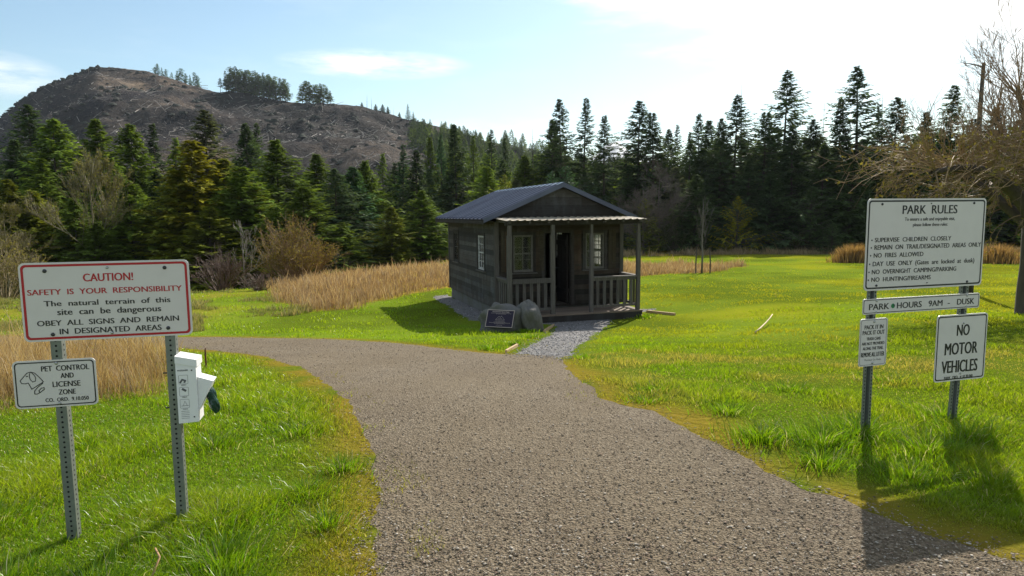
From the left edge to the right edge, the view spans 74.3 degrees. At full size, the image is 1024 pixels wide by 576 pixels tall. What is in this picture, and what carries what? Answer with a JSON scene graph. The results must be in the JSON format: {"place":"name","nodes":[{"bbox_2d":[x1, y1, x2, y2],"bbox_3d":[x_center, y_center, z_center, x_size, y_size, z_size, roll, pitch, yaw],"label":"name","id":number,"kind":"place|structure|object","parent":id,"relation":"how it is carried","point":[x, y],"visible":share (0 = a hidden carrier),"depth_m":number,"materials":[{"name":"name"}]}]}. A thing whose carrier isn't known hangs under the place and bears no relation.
{"place":"outdoors","nodes":[
{"label":"outdoors","id":0,"kind":"place"},
{"bbox_2d":[0,300,194,412],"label":"dry grass","id":1,"kind":"structure","parent":0,"point":[112,358],"depth_m":7.75,"materials":[{"name":"beige plant"}]},
{"bbox_2d":[0,282,314,332],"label":"dry grass","id":2,"kind":"structure","parent":0,"point":[196,317],"depth_m":20.91,"materials":[{"name":"beige plant"}]},
{"bbox_2d":[0,67,622,212],"bbox_3d":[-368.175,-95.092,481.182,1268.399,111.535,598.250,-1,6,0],"label":"hill","id":3,"kind":"structure","parent":0,"point":[161,113],"depth_m":361.73,"materials":[{"name":"brown soil"}]},
{"bbox_2d":[0,65,433,188],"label":"brush piles","id":4,"kind":"object","parent":3,"relation":"on","point":[55,114],"visible":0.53,"depth_m":380.33,"materials":[{"name":"brown plant"}]},
{"bbox_2d":[0,67,495,189],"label":"logging debris","id":5,"kind":"object","parent":3,"relation":"on","point":[222,137],"visible":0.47,"depth_m":355.20,"materials":[{"name":"brown wood"}]},
{"bbox_2d":[406,118,642,191],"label":"hillside forest","id":6,"kind":"object","parent":3,"relation":"on","point":[422,131],"visible":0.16,"depth_m":359.80,"materials":[{"name":"green plant"}]},
{"bbox_2d":[264,258,449,311],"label":"dry grass","id":7,"kind":"structure","parent":0,"point":[364,280],"depth_m":27.90,"materials":[{"name":"beige plant"}]},
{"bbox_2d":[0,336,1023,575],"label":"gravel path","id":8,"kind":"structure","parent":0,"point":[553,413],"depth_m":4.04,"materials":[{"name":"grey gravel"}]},
{"bbox_2d":[0,246,1023,575],"bbox_3d":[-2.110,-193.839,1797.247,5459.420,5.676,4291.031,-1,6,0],"label":"ground","id":9,"kind":"structure","parent":0,"point":[828,288],"depth_m":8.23,"materials":[{"name":"green plant"}]},
{"bbox_2d":[0,232,52,298],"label":"wild bush","id":10,"kind":"object","parent":9,"relation":"on","point":[8,266],"visible":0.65,"depth_m":30.06,"materials":[{"name":"brown plant"}]},
{"bbox_2d":[0,139,52,243],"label":"fir tree","id":11,"kind":"object","parent":9,"relation":"on","point":[16,148],"visible":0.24,"depth_m":52.94,"materials":[{"name":"green plant"}]},
{"bbox_2d":[0,196,61,297],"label":"alder tree","id":12,"kind":"object","parent":9,"relation":"on","point":[10,207],"visible":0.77,"depth_m":40.34,"materials":[{"name":"brown plant"}]},
{"bbox_2d":[7,158,74,259],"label":"fir tree","id":13,"kind":"object","parent":9,"relation":"on","point":[35,185],"visible":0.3,"depth_m":48.94,"materials":[{"name":"green plant"}]},
{"bbox_2d":[0,190,81,297],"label":"fir tree","id":14,"kind":"object","parent":9,"relation":"on","point":[36,199],"visible":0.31,"depth_m":45.23,"materials":[{"name":"green plant"}]},
{"bbox_2d":[0,179,84,298],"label":"fir tree","id":15,"kind":"object","parent":9,"relation":"on","point":[7,194],"visible":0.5,"depth_m":44.67,"materials":[{"name":"green plant"}]},
{"bbox_2d":[0,104,91,197],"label":"fir tree","id":16,"kind":"object","parent":9,"relation":"on","point":[32,130],"visible":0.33,"depth_m":60.11,"materials":[{"name":"green plant"}]},
{"bbox_2d":[2,118,103,293],"bbox_3d":[-36.254,-6.187,53.741,12.858,14.537,12.032,4,8,37],"label":"fir tree","id":17,"kind":"object","parent":9,"relation":"on","point":[57,149],"visible":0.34,"depth_m":53.55,"materials":[{"name":"green plant"}]},
{"bbox_2d":[13,198,125,293],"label":"fir tree","id":18,"kind":"object","parent":9,"relation":"on","point":[74,227],"visible":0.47,"depth_m":45.21,"materials":[{"name":"green plant"}]},
{"bbox_2d":[5,148,135,257],"bbox_3d":[-27.154,-3.663,42.034,6.781,10.100,4.691,-6,8,-39],"label":"alder tree","id":19,"kind":"object","parent":9,"relation":"on","point":[92,168],"visible":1,"depth_m":42.24,"materials":[{"name":"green plant"}]},
{"bbox_2d":[51,222,141,261],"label":"fir tree","id":20,"kind":"object","parent":9,"relation":"on","point":[102,244],"visible":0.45,"depth_m":42.52,"materials":[{"name":"green plant"}]},
{"bbox_2d":[52,119,145,217],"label":"fir tree","id":21,"kind":"object","parent":9,"relation":"on","point":[94,135],"visible":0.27,"depth_m":58.48,"materials":[{"name":"green plant"}]},
{"bbox_2d":[18,259,192,539],"bbox_3d":[-1.973,0.683,3.393,0.748,1.640,0.062,-2,6,-13],"label":"caution sign","id":22,"kind":"object","parent":9,"relation":"on","point":[62,303],"visible":0.98,"depth_m":3.32,"materials":[{"name":"silver metal"}]},
{"bbox_2d":[12,358,98,408],"bbox_3d":[-2.219,0.464,3.287,0.360,0.234,0.014,-2,6,-13],"label":"pet sign","id":23,"kind":"object","parent":22,"relation":"attached to","point":[53,383],"visible":1,"depth_m":3.29,"materials":[{"name":"silver metal"}]},
{"bbox_2d":[163,351,219,423],"bbox_3d":[-1.637,0.503,3.456,0.261,0.346,0.125,-2,6,-13],"label":"bag dispenser","id":24,"kind":"object","parent":22,"relation":"attached to","point":[195,388],"visible":1,"depth_m":3.41,"materials":[{"name":"white plastic"}]},
{"bbox_2d":[60,158,167,257],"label":"fir tree","id":25,"kind":"object","parent":9,"relation":"on","point":[103,187],"visible":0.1,"depth_m":50.65,"materials":[{"name":"green plant"}]},
{"bbox_2d":[84,123,163,235],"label":"fir tree","id":26,"kind":"object","parent":9,"relation":"on","point":[127,147],"visible":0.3,"depth_m":56.62,"materials":[{"name":"green plant"}]},
{"bbox_2d":[84,180,182,260],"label":"fir tree","id":27,"kind":"object","parent":9,"relation":"on","point":[121,228],"visible":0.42,"depth_m":46.25,"materials":[{"name":"green plant"}]},
{"bbox_2d":[113,171,168,250],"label":"fir tree","id":28,"kind":"object","parent":9,"relation":"on","point":[154,182],"visible":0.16,"depth_m":51.30,"materials":[{"name":"green plant"}]},
{"bbox_2d":[139,124,187,244],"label":"fir tree","id":29,"kind":"object","parent":9,"relation":"on","point":[153,135],"visible":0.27,"depth_m":62.42,"materials":[{"name":"green plant"}]},
{"bbox_2d":[113,171,217,287],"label":"fir tree","id":30,"kind":"object","parent":9,"relation":"on","point":[168,209],"visible":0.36,"depth_m":45.63,"materials":[{"name":"green plant"}]},
{"bbox_2d":[131,140,263,284],"bbox_3d":[-21.311,-4.548,47.415,10.692,11.577,13.133,0,6,5],"label":"fir tree","id":31,"kind":"object","parent":9,"relation":"on","point":[185,166],"visible":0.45,"depth_m":46.36,"materials":[{"name":"green plant"}]},
{"bbox_2d":[151,109,249,210],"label":"fir tree","id":32,"kind":"object","parent":9,"relation":"on","point":[204,119],"visible":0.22,"depth_m":68.48,"materials":[{"name":"green plant"}]},
{"bbox_2d":[148,206,269,291],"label":"fir tree","id":33,"kind":"object","parent":9,"relation":"on","point":[203,240],"visible":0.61,"depth_m":43.42,"materials":[{"name":"green plant"}]},
{"bbox_2d":[173,158,268,259],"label":"fir tree","id":34,"kind":"object","parent":9,"relation":"on","point":[220,181],"visible":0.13,"depth_m":48.88,"materials":[{"name":"green plant"}]},
{"bbox_2d":[189,243,256,290],"bbox_3d":[-13.594,-0.971,30.937,3.280,2.282,2.724,-1,6,0],"label":"bramble bush","id":35,"kind":"object","parent":9,"relation":"on","point":[220,271],"visible":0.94,"depth_m":30.89,"materials":[{"name":"brown plant"}]},
{"bbox_2d":[179,166,312,287],"bbox_3d":[-17.896,-3.856,47.068,10.446,9.104,9.205,-5,7,-32],"label":"fir tree","id":36,"kind":"object","parent":9,"relation":"on","point":[238,185],"visible":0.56,"depth_m":46.09,"materials":[{"name":"green plant"}]},
{"bbox_2d":[223,123,284,218],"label":"fir tree","id":37,"kind":"object","parent":9,"relation":"on","point":[242,141],"visible":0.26,"depth_m":65.07,"materials":[{"name":"green plant"}]},
{"bbox_2d":[238,272,279,290],"bbox_3d":[-10.877,-0.300,29.236,1.759,0.817,1.715,-1,6,0],"label":"bramble bush","id":38,"kind":"object","parent":9,"relation":"on","point":[259,285],"visible":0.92,"depth_m":28.94,"materials":[{"name":"brown plant"}]},
{"bbox_2d":[232,206,323,286],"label":"fir tree","id":39,"kind":"object","parent":9,"relation":"on","point":[274,213],"visible":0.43,"depth_m":44.42,"materials":[{"name":"green plant"}]},
{"bbox_2d":[238,211,349,280],"bbox_3d":[-12.412,-2.273,37.942,5.394,4.365,5.138,3,7,30],"label":"round bush","id":40,"kind":"object","parent":9,"relation":"on","point":[281,256],"visible":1,"depth_m":37.38,"materials":[{"name":"brown plant"}]},
{"bbox_2d":[249,139,361,241],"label":"fir tree","id":41,"kind":"object","parent":9,"relation":"on","point":[275,148],"visible":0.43,"depth_m":52.57,"materials":[{"name":"green plant"}]},
{"bbox_2d":[258,187,376,279],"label":"fir tree","id":42,"kind":"object","parent":9,"relation":"on","point":[305,197],"visible":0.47,"depth_m":46.37,"materials":[{"name":"green plant"}]},
{"bbox_2d":[291,153,366,262],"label":"fir tree","id":43,"kind":"object","parent":9,"relation":"on","point":[318,168],"visible":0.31,"depth_m":57.10,"materials":[{"name":"green plant"}]},
{"bbox_2d":[309,168,390,265],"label":"fir tree","id":44,"kind":"object","parent":9,"relation":"on","point":[334,186],"visible":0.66,"depth_m":51.33,"materials":[{"name":"green plant"}]},
{"bbox_2d":[318,222,383,271],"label":"fir tree","id":45,"kind":"object","parent":9,"relation":"on","point":[352,244],"visible":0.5,"depth_m":47.71,"materials":[{"name":"green plant"}]},
{"bbox_2d":[328,167,394,265],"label":"fir tree","id":46,"kind":"object","parent":9,"relation":"on","point":[355,187],"visible":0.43,"depth_m":54.38,"materials":[{"name":"green plant"}]},
{"bbox_2d":[333,160,407,262],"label":"fir tree","id":47,"kind":"object","parent":9,"relation":"on","point":[365,172],"visible":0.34,"depth_m":57.39,"materials":[{"name":"green plant"}]},
{"bbox_2d":[372,153,405,250],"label":"fir tree","id":48,"kind":"object","parent":9,"relation":"on","point":[382,168],"visible":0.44,"depth_m":65.13,"materials":[{"name":"green plant"}]},
{"bbox_2d":[355,206,423,266],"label":"fir tree","id":49,"kind":"object","parent":9,"relation":"on","point":[394,252],"visible":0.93,"depth_m":49.50,"materials":[{"name":"green plant"}]},
{"bbox_2d":[393,145,415,228],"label":"fir tree","id":50,"kind":"object","parent":9,"relation":"on","point":[400,178],"visible":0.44,"depth_m":67.06,"materials":[{"name":"green plant"}]},
{"bbox_2d":[377,190,448,263],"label":"fir tree","id":51,"kind":"object","parent":9,"relation":"on","point":[429,246],"visible":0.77,"depth_m":53.16,"materials":[{"name":"green plant"}]},
{"bbox_2d":[388,150,447,253],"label":"fir tree","id":52,"kind":"object","parent":9,"relation":"on","point":[413,170],"visible":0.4,"depth_m":62.87,"materials":[{"name":"green plant"}]},
{"bbox_2d":[417,137,448,222],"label":"fir tree","id":53,"kind":"object","parent":9,"relation":"on","point":[430,152],"visible":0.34,"depth_m":72.93,"materials":[{"name":"green plant"}]},
{"bbox_2d":[437,124,482,230],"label":"fir tree","id":54,"kind":"object","parent":9,"relation":"on","point":[450,182],"visible":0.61,"depth_m":70.60,"materials":[{"name":"green plant"}]},
{"bbox_2d":[444,166,501,250],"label":"fir tree","id":55,"kind":"object","parent":9,"relation":"on","point":[486,175],"visible":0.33,"depth_m":61.08,"materials":[{"name":"green plant"}]},
{"bbox_2d":[478,299,543,331],"bbox_3d":[-0.029,0.846,15.868,1.547,1.141,1.288,-1,6,0],"label":"boulder","id":56,"kind":"object","parent":9,"relation":"on","point":[507,317],"visible":0.69,"depth_m":15.55,"materials":[{"name":"stone"}]},
{"bbox_2d":[0,128,1023,249],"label":"forest","id":57,"kind":"object","parent":9,"relation":"on","point":[430,182],"visible":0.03,"depth_m":69.78,"materials":[{"name":"green plant"}]},
{"bbox_2d":[504,155,545,188],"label":"fir tree","id":58,"kind":"object","parent":9,"relation":"on","point":[526,168],"visible":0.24,"depth_m":66.92,"materials":[{"name":"green plant"}]},
{"bbox_2d":[435,182,644,322],"bbox_3d":[0.603,-1.234,21.439,4.617,3.974,7.743,-3,7,-17],"label":"cabin","id":59,"kind":"object","parent":9,"relation":"on","point":[553,252],"visible":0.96,"depth_m":19.04,"materials":[{"name":"weathered grey wood"},{"name":"dark blue metal"},{"name":"glass"}]},
{"bbox_2d":[512,232,537,273],"bbox_3d":[0.306,-0.969,18.672,0.800,1.160,0.125,-3,7,-17],"label":"window","id":60,"kind":"structure","parent":59,"relation":"in","point":[532,235],"depth_m":18.69,"materials":[{"name":"beige paint"}]},
{"bbox_2d":[555,234,567,302],"bbox_3d":[1.428,-0.574,19.590,0.120,1.950,0.746,-3,7,-17],"label":"door","id":61,"kind":"structure","parent":59,"relation":"in","point":[562,240],"depth_m":19.54,"materials":[{"name":"grey"}]},
{"bbox_2d":[582,230,607,270],"bbox_3d":[2.365,-1.081,19.311,0.800,1.160,0.125,-3,7,-17],"label":"window","id":62,"kind":"structure","parent":59,"relation":"in","point":[603,244],"depth_m":19.33,"materials":[{"name":"beige paint"}]},
{"bbox_2d":[433,294,663,359],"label":"gravel walkway","id":63,"kind":"structure","parent":9,"relation":"on","point":[466,309],"depth_m":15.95,"materials":[{"name":"grey gravel"}]},
{"bbox_2d":[531,99,600,197],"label":"fir tree","id":64,"kind":"object","parent":9,"relation":"on","point":[554,166],"visible":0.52,"depth_m":66.68,"materials":[{"name":"green plant"}]},
{"bbox_2d":[565,98,636,235],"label":"fir tree","id":65,"kind":"object","parent":9,"relation":"on","point":[583,134],"visible":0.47,"depth_m":68.41,"materials":[{"name":"green plant"}]},
{"bbox_2d":[580,115,669,251],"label":"fir tree","id":66,"kind":"object","parent":9,"relation":"on","point":[600,169],"visible":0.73,"depth_m":64.78,"materials":[{"name":"green plant"}]},
{"bbox_2d":[596,100,673,241],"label":"fir tree","id":67,"kind":"object","parent":9,"relation":"on","point":[636,130],"visible":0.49,"depth_m":66.78,"materials":[{"name":"green plant"}]},
{"bbox_2d":[609,167,661,249],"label":"fir tree","id":68,"kind":"object","parent":9,"relation":"on","point":[628,170],"visible":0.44,"depth_m":65.15,"materials":[{"name":"green plant"}]},
{"bbox_2d":[623,199,665,252],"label":"fir tree","id":69,"kind":"object","parent":9,"relation":"on","point":[649,231],"visible":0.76,"depth_m":57.70,"materials":[{"name":"green plant"}]},
{"bbox_2d":[612,182,677,253],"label":"alder tree","id":70,"kind":"object","parent":9,"relation":"on","point":[630,230],"visible":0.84,"depth_m":57.82,"materials":[{"name":"green plant"}]},
{"bbox_2d":[611,113,701,250],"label":"fir tree","id":71,"kind":"object","parent":9,"relation":"on","point":[654,132],"visible":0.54,"depth_m":65.02,"materials":[{"name":"green plant"}]},
{"bbox_2d":[624,155,693,251],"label":"alder tree","id":72,"kind":"object","parent":9,"relation":"on","point":[670,204],"visible":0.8,"depth_m":58.59,"materials":[{"name":"brown plant"}]},
{"bbox_2d":[648,129,698,249],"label":"fir tree","id":73,"kind":"object","parent":9,"relation":"on","point":[667,136],"visible":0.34,"depth_m":68.61,"materials":[{"name":"green plant"}]},
{"bbox_2d":[644,167,715,250],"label":"fir tree","id":74,"kind":"object","parent":9,"relation":"on","point":[677,176],"visible":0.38,"depth_m":63.06,"materials":[{"name":"green plant"}]},
{"bbox_2d":[673,132,699,211],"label":"fir tree","id":75,"kind":"object","parent":9,"relation":"on","point":[692,163],"visible":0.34,"depth_m":66.80,"materials":[{"name":"green plant"}]},
{"bbox_2d":[663,175,735,251],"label":"fir tree","id":76,"kind":"object","parent":9,"relation":"on","point":[695,185],"visible":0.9,"depth_m":59.09,"materials":[{"name":"green plant"}]},
{"bbox_2d":[671,120,734,233],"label":"fir tree","id":77,"kind":"object","parent":9,"relation":"on","point":[710,131],"visible":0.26,"depth_m":68.64,"materials":[{"name":"green plant"}]},
{"bbox_2d":[657,94,783,250],"bbox_3d":[19.747,-10.913,64.959,13.951,15.025,15.260,-5,8,-33],"label":"fir tree","id":78,"kind":"object","parent":9,"relation":"on","point":[740,116],"visible":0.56,"depth_m":64.33,"materials":[{"name":"green plant"}]},
{"bbox_2d":[698,118,747,247],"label":"fir tree","id":79,"kind":"object","parent":9,"relation":"on","point":[720,131],"visible":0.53,"depth_m":64.72,"materials":[{"name":"green plant"}]},
{"bbox_2d":[707,196,781,252],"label":"tree","id":80,"kind":"object","parent":9,"relation":"on","point":[738,230],"visible":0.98,"depth_m":56.68,"materials":[{"name":"green plant"}]},
{"bbox_2d":[708,158,788,250],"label":"fir tree","id":81,"kind":"object","parent":9,"relation":"on","point":[748,185],"visible":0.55,"depth_m":60.99,"materials":[{"name":"green plant"}]},
{"bbox_2d":[713,112,819,247],"bbox_3d":[23.602,-9.715,64.349,11.450,13.638,10.103,2,7,19],"label":"fir tree","id":82,"kind":"object","parent":9,"relation":"on","point":[764,160],"visible":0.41,"depth_m":62.95,"materials":[{"name":"green plant"}]},
{"bbox_2d":[715,69,828,247],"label":"fir tree","id":83,"kind":"object","parent":9,"relation":"on","point":[786,103],"visible":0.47,"depth_m":65.77,"materials":[{"name":"green plant"}]},
{"bbox_2d":[729,170,821,252],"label":"fir tree","id":84,"kind":"object","parent":9,"relation":"on","point":[770,179],"visible":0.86,"depth_m":58.76,"materials":[{"name":"green plant"}]},
{"bbox_2d":[746,126,842,249],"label":"fir tree","id":85,"kind":"object","parent":9,"relation":"on","point":[789,145],"visible":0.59,"depth_m":60.77,"materials":[{"name":"green plant"}]},
{"bbox_2d":[754,186,849,249],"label":"fir tree","id":86,"kind":"object","parent":9,"relation":"on","point":[815,221],"visible":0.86,"depth_m":57.30,"materials":[{"name":"green plant"}]},
{"bbox_2d":[786,119,843,206],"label":"fir tree","id":87,"kind":"object","parent":9,"relation":"on","point":[813,127],"visible":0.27,"depth_m":64.70,"materials":[{"name":"green plant"}]},
{"bbox_2d":[772,144,866,250],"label":"fir tree","id":88,"kind":"object","parent":9,"relation":"on","point":[824,152],"visible":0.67,"depth_m":58.52,"materials":[{"name":"green plant"}]},
{"bbox_2d":[797,157,880,248],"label":"fir tree","id":89,"kind":"object","parent":9,"relation":"on","point":[859,223],"visible":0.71,"depth_m":57.00,"materials":[{"name":"green plant"}]},
{"bbox_2d":[820,242,864,262],"bbox_3d":[21.061,-2.209,41.523,4.434,1.370,3.060,-3,7,-17],"label":"grass clump","id":90,"kind":"object","parent":9,"relation":"on","point":[853,253],"visible":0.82,"depth_m":41.15,"materials":[{"name":"beige plant"}]},
{"bbox_2d":[826,99,865,201],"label":"fir tree","id":91,"kind":"object","parent":9,"relation":"on","point":[837,123],"visible":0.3,"depth_m":64.21,"materials":[{"name":"green plant"}]},
{"bbox_2d":[803,65,908,230],"bbox_3d":[33.387,-12.171,64.429,13.941,16.943,15.620,-3,7,-23],"label":"fir tree","id":92,"kind":"object","parent":9,"relation":"on","point":[856,112],"visible":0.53,"depth_m":62.23,"materials":[{"name":"green plant"}]},
{"bbox_2d":[846,160,901,229],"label":"fir tree","id":93,"kind":"object","parent":9,"relation":"on","point":[872,193],"visible":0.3,"depth_m":59.17,"materials":[{"name":"green plant"}]},
{"bbox_2d":[833,96,941,240],"bbox_3d":[34.770,-10.464,63.970,11.368,14.664,13.507,5,9,42],"label":"fir tree","id":94,"kind":"object","parent":9,"relation":"on","point":[894,118],"visible":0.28,"depth_m":62.38,"materials":[{"name":"green plant"}]},
{"bbox_2d":[884,152,942,198],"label":"fir tree","id":95,"kind":"object","parent":9,"relation":"on","point":[921,189],"visible":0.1,"depth_m":59.20,"materials":[{"name":"green plant"}]},
{"bbox_2d":[813,0,1023,314],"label":"fruit tree","id":96,"kind":"object","parent":9,"relation":"on","point":[1009,141],"visible":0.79,"depth_m":13.59,"materials":[{"name":"bark"},{"name":"twig bark"}]},
{"bbox_2d":[860,198,986,433],"bbox_3d":[2.968,0.318,4.926,1.076,1.926,0.056,-2,7,-16],"label":"rules sign","id":97,"kind":"object","parent":9,"relation":"on","point":[912,243],"visible":0.98,"depth_m":4.84,"materials":[{"name":"silver metal"}]},
{"bbox_2d":[858,318,887,366],"bbox_3d":[2.560,0.385,4.788,0.242,0.341,0.013,-2,7,-16],"label":"litter sign","id":98,"kind":"object","parent":97,"relation":"attached to","point":[872,341],"visible":1,"depth_m":4.79,"materials":[{"name":"silver metal"}]},
{"bbox_2d":[862,293,979,314],"bbox_3d":[2.968,0.112,4.881,1.071,0.110,0.013,-2,7,-16],"label":"hours sign","id":99,"kind":"object","parent":97,"relation":"attached to","point":[915,303],"visible":1,"depth_m":4.87,"materials":[{"name":"silver metal"}]},
{"bbox_2d":[933,313,987,382],"bbox_3d":[3.342,0.442,5.029,0.488,0.500,0.013,-2,7,-16],"label":"motor sign","id":100,"kind":"object","parent":97,"relation":"attached to","point":[960,346],"visible":1,"depth_m":5.03,"materials":[{"name":"silver metal"}]},
{"bbox_2d":[917,85,997,233],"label":"fir tree","id":101,"kind":"object","parent":9,"relation":"on","point":[955,96],"visible":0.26,"depth_m":66.57,"materials":[{"name":"green plant"}]},
{"bbox_2d":[983,241,1019,264],"bbox_3d":[29.312,-2.181,40.727,7.189,1.388,4.980,-1,6,0],"label":"grass clump","id":102,"kind":"object","parent":9,"relation":"on","point":[1007,256],"visible":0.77,"depth_m":39.96,"materials":[{"name":"beige plant"}]},
{"bbox_2d":[0,0,1023,166],"label":"sky","id":103,"kind":"structure","parent":0,"point":[499,66],"materials":[{"name":"blue"}]},
{"bbox_2d":[623,255,749,275],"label":"dry grass","id":104,"kind":"structure","parent":0,"point":[672,266],"depth_m":35.90,"materials":[{"name":"beige plant"}]},
{"bbox_2d":[425,243,1019,261],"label":"dry grass","id":105,"kind":"structure","parent":0,"point":[738,251],"depth_m":54.79,"materials":[{"name":"beige plant"}]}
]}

